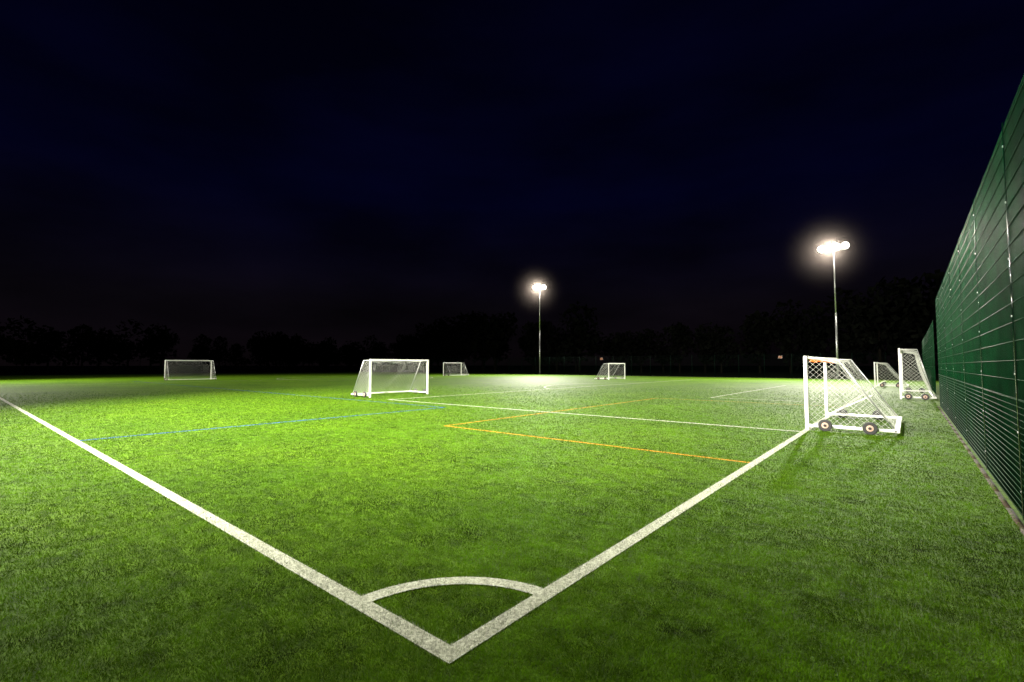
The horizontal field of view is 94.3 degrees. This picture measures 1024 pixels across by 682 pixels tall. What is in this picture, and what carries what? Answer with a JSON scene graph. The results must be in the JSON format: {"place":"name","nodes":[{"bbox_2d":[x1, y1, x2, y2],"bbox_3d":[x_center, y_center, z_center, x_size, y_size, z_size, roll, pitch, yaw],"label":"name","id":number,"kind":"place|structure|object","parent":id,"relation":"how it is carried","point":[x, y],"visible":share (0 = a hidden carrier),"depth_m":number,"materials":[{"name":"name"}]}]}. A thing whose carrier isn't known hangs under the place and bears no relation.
{"place":"outdoors","nodes":[
{"label":"outdoors","id":0,"kind":"place"},
{"bbox_2d":[0,366,1019,413],"bbox_3d":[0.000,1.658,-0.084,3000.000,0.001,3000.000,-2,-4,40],"label":"ground","id":1,"kind":"structure","parent":0,"point":[699,370],"depth_m":147.99,"materials":[{"name":"green plant"}]},
{"bbox_2d":[0,356,352,375],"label":"fence","id":2,"kind":"object","parent":1,"relation":"on","point":[230,371],"visible":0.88,"depth_m":88.81,"materials":[{"name":"green paint"}]},
{"bbox_2d":[0,268,1023,374],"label":"tree line","id":3,"kind":"object","parent":1,"relation":"on","point":[484,338],"visible":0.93,"depth_m":115.84,"materials":[{"name":"black plant"}]},
{"bbox_2d":[533,285,546,373],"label":"floodlight mast","id":4,"kind":"object","parent":1,"relation":"on","point":[538,287],"visible":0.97,"depth_m":84.06,"materials":[{"name":"metal"}]},
{"bbox_2d":[354,352,937,379],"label":"fence","id":5,"kind":"object","parent":1,"relation":"on","point":[568,368],"visible":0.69,"depth_m":70.01,"materials":[{"name":"green paint"}]},
{"bbox_2d":[818,242,848,378],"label":"floodlight mast","id":6,"kind":"object","parent":1,"relation":"on","point":[837,247],"visible":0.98,"depth_m":55.33,"materials":[{"name":"metal"}]},
{"bbox_2d":[937,406,1023,534],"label":"concrete edging","id":7,"kind":"object","parent":1,"relation":"on","point":[998,493],"visible":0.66,"depth_m":6.32,"materials":[{"name":"grey concrete"}]},
{"bbox_2d":[0,372,1023,681],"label":"football pitch","id":8,"kind":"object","parent":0,"point":[26,388],"visible":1,"depth_m":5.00,"materials":[{"name":"green plastic"}]},
{"bbox_2d":[164,360,216,380],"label":"football goal","id":9,"kind":"object","parent":8,"relation":"on","point":[210,378],"visible":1,"depth_m":50.60,"materials":[{"name":"metal"}]},
{"bbox_2d":[79,381,445,440],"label":"blue pitch markings","id":10,"kind":"object","parent":8,"relation":"on","point":[266,423],"visible":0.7,"depth_m":14.81,"materials":[{"name":"blue paint"}]},
{"bbox_2d":[351,359,428,397],"bbox_3d":[-6.459,1.944,25.431,1.690,1.900,3.940,-2,-4,40],"label":"football goal","id":11,"kind":"object","parent":8,"relation":"on","point":[364,393],"visible":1,"depth_m":25.14,"materials":[{"name":"metal"}]},
{"bbox_2d":[0,372,885,663],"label":"white pitch markings","id":12,"kind":"object","parent":8,"relation":"on","point":[512,616],"visible":0.64,"depth_m":3.54,"materials":[{"name":"white paint"}]},
{"bbox_2d":[443,363,468,375],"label":"football goal","id":13,"kind":"object","parent":8,"relation":"on","point":[455,370],"visible":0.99,"depth_m":73.03,"materials":[{"name":"metal"}]},
{"bbox_2d":[594,363,624,379],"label":"football goal","id":14,"kind":"object","parent":8,"relation":"on","point":[605,378],"visible":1,"depth_m":53.01,"materials":[{"name":"metal"}]},
{"bbox_2d":[446,398,838,462],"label":"yellow pitch markings","id":15,"kind":"object","parent":8,"relation":"on","point":[602,444],"visible":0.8,"depth_m":10.43,"materials":[{"name":"paint"}]},
{"bbox_2d":[803,356,901,434],"bbox_3d":[9.168,1.330,12.676,1.830,1.830,3.900,-2,-4,40],"label":"football goal","id":16,"kind":"object","parent":8,"relation":"on","point":[869,428],"visible":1,"depth_m":11.82,"materials":[{"name":"metal"}]},
{"bbox_2d":[874,362,908,386],"bbox_3d":[28.701,2.513,35.946,1.930,1.830,3.990,-2,-4,40],"label":"football goal","id":17,"kind":"object","parent":8,"relation":"on","point":[882,384],"visible":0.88,"depth_m":35.10,"materials":[{"name":"metal"}]},
{"bbox_2d":[898,348,936,399],"bbox_3d":[21.123,1.663,24.846,1.290,2.400,7.590,-2,-4,40],"label":"football goal","id":18,"kind":"object","parent":8,"relation":"on","point":[908,396],"visible":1,"depth_m":22.44,"materials":[{"name":"metal"}]},
{"bbox_2d":[922,321,935,393],"bbox_3d":[32.243,1.480,36.904,0.094,4.090,30.030,-2,-4,40],"label":"fence","id":19,"kind":"object","parent":8,"relation":"on","point":[928,355],"visible":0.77,"depth_m":31.10,"materials":[{"name":"metal"}]},
{"bbox_2d":[935,75,1023,519],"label":"fence","id":20,"kind":"object","parent":8,"relation":"on","point":[977,325],"visible":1,"depth_m":6.20,"materials":[{"name":"metal"}]},
{"bbox_2d":[0,0,1023,365],"label":"sky","id":21,"kind":"structure","parent":0,"point":[343,171],"materials":[{"name":"black"}]}
]}

